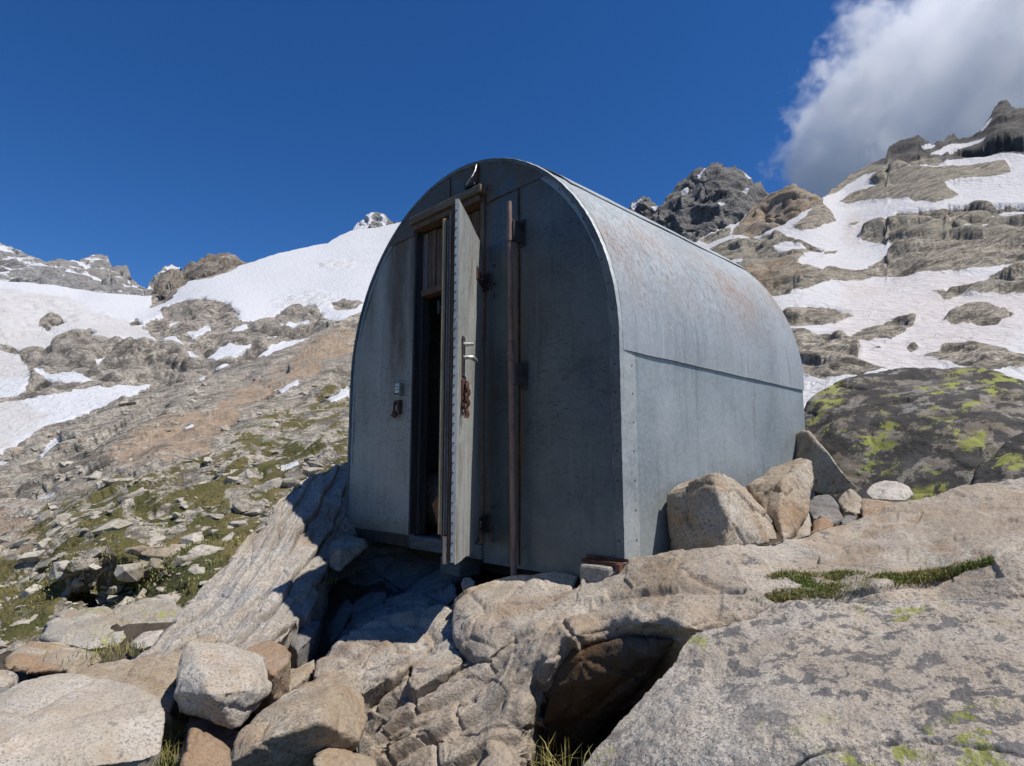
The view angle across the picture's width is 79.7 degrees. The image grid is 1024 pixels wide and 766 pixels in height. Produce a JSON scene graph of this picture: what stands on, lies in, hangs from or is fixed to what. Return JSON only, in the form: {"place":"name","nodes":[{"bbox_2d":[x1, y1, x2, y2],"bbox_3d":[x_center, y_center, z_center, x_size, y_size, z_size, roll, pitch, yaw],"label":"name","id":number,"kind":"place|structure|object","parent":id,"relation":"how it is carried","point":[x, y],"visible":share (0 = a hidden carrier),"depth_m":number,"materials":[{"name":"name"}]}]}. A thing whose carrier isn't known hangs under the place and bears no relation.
{"place":"outdoors","nodes":[
{"label":"outdoors","id":0,"kind":"place"},
{"bbox_2d":[0,243,180,295],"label":"mountain ridge","id":1,"kind":"structure","parent":0,"point":[97,273],"depth_m":811.26,"materials":[{"name":"grey stone"}]},
{"bbox_2d":[0,312,360,652],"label":"hillside","id":2,"kind":"structure","parent":0,"point":[296,369],"depth_m":13.79,"materials":[{"name":"grey stone"}]},
{"bbox_2d":[10,619,33,625],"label":"stone","id":3,"kind":"object","parent":2,"relation":"on","point":[27,621],"visible":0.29,"depth_m":6.09,"materials":[{"name":"grey stone"}]},
{"bbox_2d":[19,584,43,598],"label":"stone","id":4,"kind":"object","parent":2,"relation":"on","point":[28,591],"visible":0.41,"depth_m":6.95,"materials":[{"name":"grey stone"}]},
{"bbox_2d":[35,557,56,568],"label":"stone","id":5,"kind":"object","parent":2,"relation":"on","point":[46,562],"visible":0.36,"depth_m":7.89,"materials":[{"name":"grey stone"}]},
{"bbox_2d":[45,526,61,537],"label":"stone","id":6,"kind":"object","parent":2,"relation":"on","point":[47,534],"visible":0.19,"depth_m":9.75,"materials":[{"name":"grey stone"}]},
{"bbox_2d":[57,563,66,571],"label":"stone","id":7,"kind":"object","parent":2,"relation":"on","point":[61,567],"visible":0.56,"depth_m":6.75,"materials":[{"name":"grey stone"}]},
{"bbox_2d":[87,546,105,556],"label":"stone","id":8,"kind":"object","parent":2,"relation":"on","point":[98,551],"visible":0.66,"depth_m":6.97,"materials":[{"name":"grey stone"}]},
{"bbox_2d":[90,518,133,534],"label":"stone","id":9,"kind":"object","parent":2,"relation":"on","point":[116,524],"visible":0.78,"depth_m":8.27,"materials":[{"name":"grey stone"}]},
{"bbox_2d":[106,585,124,594],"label":"stone","id":10,"kind":"object","parent":2,"relation":"on","point":[115,590],"visible":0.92,"depth_m":6.97,"materials":[{"name":"grey stone"}]},
{"bbox_2d":[101,477,134,484],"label":"stone","id":11,"kind":"object","parent":2,"relation":"on","point":[109,481],"visible":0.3,"depth_m":12.69,"materials":[{"name":"grey stone"}]},
{"bbox_2d":[117,596,133,606],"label":"stone","id":12,"kind":"object","parent":2,"relation":"on","point":[124,600],"visible":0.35,"depth_m":6.70,"materials":[{"name":"grey stone"}]},
{"bbox_2d":[117,489,149,503],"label":"stone","id":13,"kind":"object","parent":2,"relation":"on","point":[132,494],"visible":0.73,"depth_m":9.24,"materials":[{"name":"grey stone"}]},
{"bbox_2d":[125,545,153,556],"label":"stone","id":14,"kind":"object","parent":2,"relation":"on","point":[137,550],"visible":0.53,"depth_m":7.00,"materials":[{"name":"beige stone"}]},
{"bbox_2d":[135,588,146,600],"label":"stone","id":15,"kind":"object","parent":2,"relation":"on","point":[142,591],"visible":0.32,"depth_m":6.65,"materials":[{"name":"grey stone"}]},
{"bbox_2d":[145,558,162,571],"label":"stone","id":16,"kind":"object","parent":2,"relation":"on","point":[153,560],"visible":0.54,"depth_m":6.85,"materials":[{"name":"beige stone"}]},
{"bbox_2d":[148,464,162,472],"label":"stone","id":17,"kind":"object","parent":2,"relation":"on","point":[153,467],"visible":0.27,"depth_m":12.62,"materials":[{"name":"grey stone"}]},
{"bbox_2d":[141,547,181,560],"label":"stone","id":18,"kind":"object","parent":2,"relation":"on","point":[158,553],"visible":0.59,"depth_m":6.96,"materials":[{"name":"beige stone"}]},
{"bbox_2d":[0,421,340,641],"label":"grass","id":19,"kind":"structure","parent":2,"relation":"on","point":[171,567],"depth_m":7.15,"materials":[{"name":"green plant"}]},
{"bbox_2d":[169,555,179,567],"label":"stone","id":20,"kind":"object","parent":2,"relation":"on","point":[174,563],"visible":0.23,"depth_m":6.76,"materials":[{"name":"grey stone"}]},
{"bbox_2d":[0,375,349,653],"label":"scree","id":21,"kind":"structure","parent":2,"relation":"on","point":[135,572],"depth_m":9.27,"materials":[{"name":"stone"}]},
{"bbox_2d":[169,544,185,546],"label":"stone","id":22,"kind":"object","parent":2,"relation":"on","point":[176,545],"visible":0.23,"depth_m":7.38,"materials":[{"name":"grey stone"}]},
{"bbox_2d":[177,553,202,565],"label":"stone","id":23,"kind":"object","parent":2,"relation":"on","point":[187,558],"visible":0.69,"depth_m":6.60,"materials":[{"name":"grey stone"}]},
{"bbox_2d":[179,531,203,543],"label":"stone","id":24,"kind":"object","parent":2,"relation":"on","point":[195,537],"visible":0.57,"depth_m":7.75,"materials":[{"name":"grey stone"}]},
{"bbox_2d":[188,565,205,574],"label":"stone","id":25,"kind":"object","parent":2,"relation":"on","point":[195,569],"visible":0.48,"depth_m":6.11,"materials":[{"name":"grey stone"}]},
{"bbox_2d":[188,544,224,555],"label":"stone","id":26,"kind":"object","parent":2,"relation":"on","point":[203,550],"visible":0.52,"depth_m":6.84,"materials":[{"name":"grey stone"}]},
{"bbox_2d":[202,513,223,518],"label":"stone","id":27,"kind":"object","parent":2,"relation":"on","point":[215,516],"visible":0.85,"depth_m":8.64,"materials":[{"name":"grey stone"}]},
{"bbox_2d":[222,532,234,540],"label":"stone","id":28,"kind":"object","parent":2,"relation":"on","point":[229,536],"visible":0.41,"depth_m":7.53,"materials":[{"name":"grey stone"}]},
{"bbox_2d":[224,476,239,483],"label":"stone","id":29,"kind":"object","parent":2,"relation":"on","point":[230,479],"visible":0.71,"depth_m":10.39,"materials":[{"name":"grey stone"}]},
{"bbox_2d":[230,520,247,526],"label":"stone","id":30,"kind":"object","parent":2,"relation":"on","point":[240,523],"visible":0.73,"depth_m":7.88,"materials":[{"name":"grey stone"}]},
{"bbox_2d":[232,502,248,513],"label":"stone","id":31,"kind":"object","parent":2,"relation":"on","point":[240,507],"visible":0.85,"depth_m":8.93,"materials":[{"name":"grey stone"}]},
{"bbox_2d":[241,508,260,515],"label":"stone","id":32,"kind":"object","parent":2,"relation":"on","point":[252,512],"visible":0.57,"depth_m":8.90,"materials":[{"name":"grey stone"}]},
{"bbox_2d":[255,480,275,490],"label":"stone","id":33,"kind":"object","parent":2,"relation":"on","point":[269,485],"visible":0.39,"depth_m":9.58,"materials":[{"name":"grey stone"}]},
{"bbox_2d":[270,477,283,487],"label":"stone","id":34,"kind":"object","parent":2,"relation":"on","point":[278,481],"visible":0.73,"depth_m":9.66,"materials":[{"name":"grey stone"}]},
{"bbox_2d":[281,478,299,487],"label":"stone","id":35,"kind":"object","parent":2,"relation":"on","point":[288,482],"visible":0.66,"depth_m":9.64,"materials":[{"name":"grey stone"}]},
{"bbox_2d":[302,467,322,474],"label":"stone","id":36,"kind":"object","parent":2,"relation":"on","point":[310,470],"visible":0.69,"depth_m":9.76,"materials":[{"name":"grey stone"}]},
{"bbox_2d":[0,222,400,460],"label":"glacier slope","id":37,"kind":"structure","parent":0,"point":[69,357],"depth_m":144.85,"materials":[{"name":"white snow"}]},
{"bbox_2d":[150,252,250,295],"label":"mountain ridge","id":38,"kind":"structure","parent":0,"point":[168,282],"depth_m":361.85,"materials":[{"name":"grey stone"}]},
{"bbox_2d":[353,212,398,229],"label":"mountain peak","id":39,"kind":"structure","parent":0,"point":[373,219],"depth_m":769.94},
{"bbox_2d":[0,512,840,765],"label":"ground","id":40,"kind":"structure","parent":0,"point":[341,591],"depth_m":3.73,"materials":[{"name":"grey stone"}]},
{"bbox_2d":[0,687,8,692],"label":"boulder","id":41,"kind":"object","parent":40,"relation":"on","point":[2,689],"visible":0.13,"depth_m":2.49,"materials":[{"name":"grey stone"}]},
{"bbox_2d":[0,670,18,687],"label":"boulder","id":42,"kind":"object","parent":40,"relation":"on","point":[9,679],"visible":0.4,"depth_m":2.69,"materials":[{"name":"grey stone"}]},
{"bbox_2d":[3,641,101,674],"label":"boulder","id":43,"kind":"object","parent":40,"relation":"on","point":[26,658],"visible":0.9,"depth_m":3.23,"materials":[{"name":"brown stone"}]},
{"bbox_2d":[0,673,164,765],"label":"boulder","id":44,"kind":"object","parent":40,"relation":"on","point":[67,719],"visible":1,"depth_m":1.98,"materials":[{"name":"grey stone"}]},
{"bbox_2d":[39,606,126,650],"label":"boulder","id":45,"kind":"object","parent":40,"relation":"on","point":[85,627],"visible":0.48,"depth_m":3.96,"materials":[{"name":"grey stone"}]},
{"bbox_2d":[42,637,156,666],"bbox_3d":[-2.144,1.403,3.232,0.587,0.058,0.533,0,-8,0],"label":"grass tuft","id":46,"kind":"object","parent":40,"relation":"on","point":[108,655],"visible":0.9,"depth_m":3.22,"materials":[{"name":"green plant"}]},
{"bbox_2d":[66,652,181,765],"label":"boulder","id":47,"kind":"object","parent":40,"relation":"on","point":[155,675],"visible":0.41,"depth_m":2.39,"materials":[{"name":"brown stone"}]},
{"bbox_2d":[128,630,163,659],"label":"boulder","id":48,"kind":"object","parent":40,"relation":"on","point":[150,637],"visible":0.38,"depth_m":3.46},
{"bbox_2d":[112,597,181,623],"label":"boulder","id":49,"kind":"object","parent":40,"relation":"on","point":[150,610],"visible":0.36,"depth_m":4.57,"materials":[{"name":"grey stone"}]},
{"bbox_2d":[150,739,183,765],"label":"grass tuft","id":50,"kind":"object","parent":40,"relation":"on","point":[168,760],"visible":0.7,"depth_m":1.99,"materials":[{"name":"green plant"}]},
{"bbox_2d":[139,633,217,657],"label":"boulder","id":51,"kind":"object","parent":40,"relation":"on","point":[207,637],"visible":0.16,"depth_m":2.75,"materials":[{"name":"grey stone"}]},
{"bbox_2d":[172,716,238,765],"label":"boulder","id":52,"kind":"object","parent":40,"relation":"on","point":[226,736],"visible":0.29,"depth_m":2.20,"materials":[{"name":"brown stone"}]},
{"bbox_2d":[162,715,198,753],"bbox_3d":[-1.236,1.234,2.187,0.249,0.057,0.278,0,-8,0],"label":"grass tuft","id":53,"kind":"object","parent":52,"relation":"on","point":[169,734],"visible":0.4,"depth_m":2.17,"materials":[{"name":"green plant"}]},
{"bbox_2d":[174,640,271,728],"bbox_3d":[-1.083,1.123,2.315,0.328,0.295,0.620,4,-9,-24],"label":"boulder","id":54,"kind":"object","parent":52,"relation":"on","point":[226,685],"visible":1,"depth_m":2.13,"materials":[{"name":"grey stone"}]},
{"bbox_2d":[179,728,231,765],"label":"boulder","id":55,"kind":"object","parent":40,"relation":"on","point":[204,748],"visible":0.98,"depth_m":1.92,"materials":[{"name":"brown stone"}]},
{"bbox_2d":[135,462,379,736],"bbox_3d":[-1.508,1.292,4.316,1.131,1.686,3.506,-1,-8,4],"label":"rock slab","id":56,"kind":"object","parent":40,"relation":"on","point":[266,582],"visible":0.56,"depth_m":3.43,"materials":[{"name":"grey stone"}]},
{"bbox_2d":[324,575,337,583],"bbox_3d":[-1.098,1.168,3.668,0.138,0.047,0.149,-4,-9,25],"label":"grass tuft","id":57,"kind":"object","parent":56,"relation":"on","point":[330,579],"visible":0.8,"depth_m":3.66,"materials":[{"name":"green plant"}]},
{"bbox_2d":[326,534,367,571],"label":"boulder","id":58,"kind":"object","parent":56,"relation":"on","point":[343,551],"visible":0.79,"depth_m":3.91,"materials":[{"name":"grey stone"}]},
{"bbox_2d":[245,640,290,714],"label":"boulder","id":59,"kind":"object","parent":40,"relation":"on","point":[276,655],"visible":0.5,"depth_m":2.58,"materials":[{"name":"brown stone"}]},
{"bbox_2d":[232,668,367,765],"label":"boulder","id":60,"kind":"object","parent":40,"relation":"on","point":[302,724],"visible":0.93,"depth_m":1.82,"materials":[{"name":"stone"}]},
{"bbox_2d":[289,659,314,691],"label":"boulder","id":61,"kind":"object","parent":40,"relation":"on","point":[301,675],"visible":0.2,"depth_m":2.80,"materials":[{"name":"beige stone"}]},
{"bbox_2d":[290,619,320,667],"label":"boulder","id":62,"kind":"object","parent":40,"relation":"on","point":[304,642],"visible":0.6,"depth_m":3.04,"materials":[{"name":"grey stone"}]},
{"bbox_2d":[326,599,353,651],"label":"boulder","id":63,"kind":"object","parent":40,"relation":"on","point":[341,619],"visible":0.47,"depth_m":3.52,"materials":[{"name":"grey stone"}]},
{"bbox_2d":[312,748,376,765],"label":"boulder","id":64,"kind":"object","parent":40,"relation":"on","point":[334,757],"visible":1,"depth_m":1.79,"materials":[{"name":"beige stone"}]},
{"bbox_2d":[350,591,387,620],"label":"boulder","id":65,"kind":"object","parent":40,"relation":"on","point":[366,603],"visible":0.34,"depth_m":3.71,"materials":[{"name":"grey stone"}]},
{"bbox_2d":[313,604,452,712],"bbox_3d":[-0.596,1.432,2.950,0.700,0.641,1.008,0,-8,0],"label":"boulder","id":66,"kind":"object","parent":40,"relation":"on","point":[381,655],"visible":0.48,"depth_m":2.81,"materials":[{"name":"stone"}]},
{"bbox_2d":[336,580,457,641],"bbox_3d":[-0.645,1.446,3.498,0.696,0.630,0.644,0,-8,0],"label":"boulder","id":67,"kind":"object","parent":40,"relation":"on","point":[444,593],"visible":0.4,"depth_m":3.42,"materials":[{"name":"grey stone"}]},
{"bbox_2d":[334,543,481,595],"bbox_3d":[-0.764,1.640,4.456,1.115,0.951,1.003,0,-8,0],"label":"boulder","id":68,"kind":"object","parent":40,"relation":"on","point":[401,567],"visible":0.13,"depth_m":4.29,"materials":[{"name":"grey stone"}]},
{"bbox_2d":[407,639,462,704],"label":"boulder","id":69,"kind":"object","parent":40,"relation":"on","point":[434,668],"visible":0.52,"depth_m":2.47,"materials":[{"name":"stone"}]},
{"bbox_2d":[404,568,468,592],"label":"boulder","id":70,"kind":"object","parent":40,"relation":"on","point":[435,579],"visible":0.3,"depth_m":3.73,"materials":[{"name":"grey stone"}]},
{"bbox_2d":[452,571,577,663],"bbox_3d":[0.014,1.189,2.821,0.605,0.591,0.823,0,-8,0],"label":"boulder","id":71,"kind":"object","parent":40,"relation":"on","point":[488,618],"visible":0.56,"depth_m":2.69,"materials":[{"name":"stone"}]},
{"bbox_2d":[461,577,474,590],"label":"boulder","id":72,"kind":"object","parent":71,"relation":"on","point":[467,582],"visible":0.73,"depth_m":3.14,"materials":[{"name":"stone"}]},
{"bbox_2d":[529,732,592,765],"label":"grass tuft","id":73,"kind":"object","parent":40,"relation":"on","point":[548,758],"visible":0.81,"depth_m":2.11,"materials":[{"name":"green plant"}]},
{"bbox_2d":[345,158,804,586],"bbox_3d":[0.200,-0.033,4.359,2.800,2.540,2.605,8,-11,-44],"label":"mountain hut","id":74,"kind":"object","parent":40,"relation":"on","point":[551,371],"visible":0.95,"depth_m":3.34,"materials":[{"name":"metal"}]},
{"bbox_2d":[432,497,443,542],"bbox_3d":[-0.411,0.829,3.650,0.018,0.340,0.195,8,-11,-44],"label":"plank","id":75,"kind":"object","parent":74,"relation":"on","point":[435,505],"visible":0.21,"depth_m":3.69,"materials":[{"name":"wood"}]},
{"bbox_2d":[437,199,484,563],"bbox_3d":[-0.204,0.007,3.198,0.159,1.736,0.683,-2,-8,15],"label":"door","id":76,"kind":"structure","parent":74,"relation":"in","point":[459,481],"depth_m":2.96,"materials":[{"name":"metal"}]},
{"bbox_2d":[543,637,674,749],"bbox_3d":[0.386,1.220,2.376,0.517,0.580,0.450,-2,-8,17],"label":"boulder","id":77,"kind":"object","parent":40,"relation":"on","point":[593,688],"visible":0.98,"depth_m":2.23,"materials":[{"name":"stone"}]},
{"bbox_2d":[356,477,1023,765],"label":"rock slab","id":78,"kind":"object","parent":40,"relation":"on","point":[468,710],"visible":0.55,"depth_m":2.30,"materials":[{"name":"stone"}]},
{"bbox_2d":[480,739,520,765],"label":"boulder","id":79,"kind":"object","parent":78,"relation":"on","point":[497,753],"visible":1,"depth_m":1.80,"materials":[{"name":"stone"}]},
{"bbox_2d":[667,473,776,550],"bbox_3d":[1.147,0.638,3.036,0.981,0.388,0.434,7,-10,-40],"label":"boulder","id":80,"kind":"object","parent":78,"relation":"on","point":[710,510],"visible":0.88,"depth_m":2.75,"materials":[{"name":"beige stone"}]},
{"bbox_2d":[746,458,813,539],"bbox_3d":[1.391,0.587,3.243,0.330,0.388,0.998,-5,-9,32],"label":"boulder","id":81,"kind":"object","parent":78,"relation":"on","point":[781,493],"visible":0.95,"depth_m":3.13,"materials":[{"name":"beige stone"}]},
{"bbox_2d":[794,513,811,537],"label":"boulder","id":82,"kind":"object","parent":78,"relation":"on","point":[805,528],"visible":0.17,"depth_m":3.01,"materials":[{"name":"beige stone"}]},
{"bbox_2d":[811,515,833,533],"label":"boulder","id":83,"kind":"object","parent":78,"relation":"on","point":[821,522],"visible":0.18,"depth_m":3.01,"materials":[{"name":"brown stone"}]},
{"bbox_2d":[809,494,842,525],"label":"boulder","id":84,"kind":"object","parent":78,"relation":"on","point":[827,505],"visible":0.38,"depth_m":3.32,"materials":[{"name":"grey stone"}]},
{"bbox_2d":[840,515,856,524],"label":"boulder","id":85,"kind":"object","parent":78,"relation":"on","point":[847,519],"visible":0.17,"depth_m":3.16,"materials":[{"name":"grey stone"}]},
{"bbox_2d":[838,489,861,519],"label":"boulder","id":86,"kind":"object","parent":78,"relation":"on","point":[849,501],"visible":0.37,"depth_m":3.46,"materials":[{"name":"beige stone"}]},
{"bbox_2d":[795,430,857,494],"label":"boulder","id":87,"kind":"object","parent":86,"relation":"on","point":[829,476],"visible":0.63,"depth_m":3.91,"materials":[{"name":"stone"}]},
{"bbox_2d":[737,553,995,602],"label":"grass","id":88,"kind":"structure","parent":78,"relation":"on","point":[899,578],"depth_m":2.17,"materials":[{"name":"green plant"}]},
{"bbox_2d":[860,498,894,517],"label":"boulder","id":89,"kind":"object","parent":78,"relation":"on","point":[870,507],"visible":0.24,"depth_m":3.35,"materials":[{"name":"beige stone"}]},
{"bbox_2d":[866,480,912,500],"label":"boulder","id":90,"kind":"object","parent":78,"relation":"on","point":[890,490],"visible":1,"depth_m":3.75,"materials":[{"name":"grey stone"}]},
{"bbox_2d":[582,599,1023,765],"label":"rock slab","id":91,"kind":"object","parent":40,"relation":"on","point":[821,682],"visible":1,"depth_m":1.48,"materials":[{"name":"stone"}]},
{"bbox_2d":[804,367,1023,510],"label":"boulder","id":92,"kind":"object","parent":40,"relation":"on","point":[921,433],"visible":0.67,"depth_m":4.68,"materials":[{"name":"grey stone"}]},
{"bbox_2d":[970,432,1023,484],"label":"boulder","id":93,"kind":"object","parent":40,"relation":"on","point":[1005,461],"visible":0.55,"depth_m":3.81,"materials":[{"name":"grey stone"}]},
{"bbox_2d":[0,0,1023,288],"label":"sky","id":94,"kind":"structure","parent":0,"point":[147,136],"materials":[{"name":"blue"}]},
{"bbox_2d":[629,162,768,241],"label":"mountain peak","id":95,"kind":"structure","parent":0,"point":[698,204],"depth_m":614.82,"materials":[{"name":"grey stone"}]},
{"bbox_2d":[695,100,1023,499],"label":"mountain slope","id":96,"kind":"structure","parent":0,"point":[908,252],"depth_m":126.66,"materials":[{"name":"white snow"}]}
]}

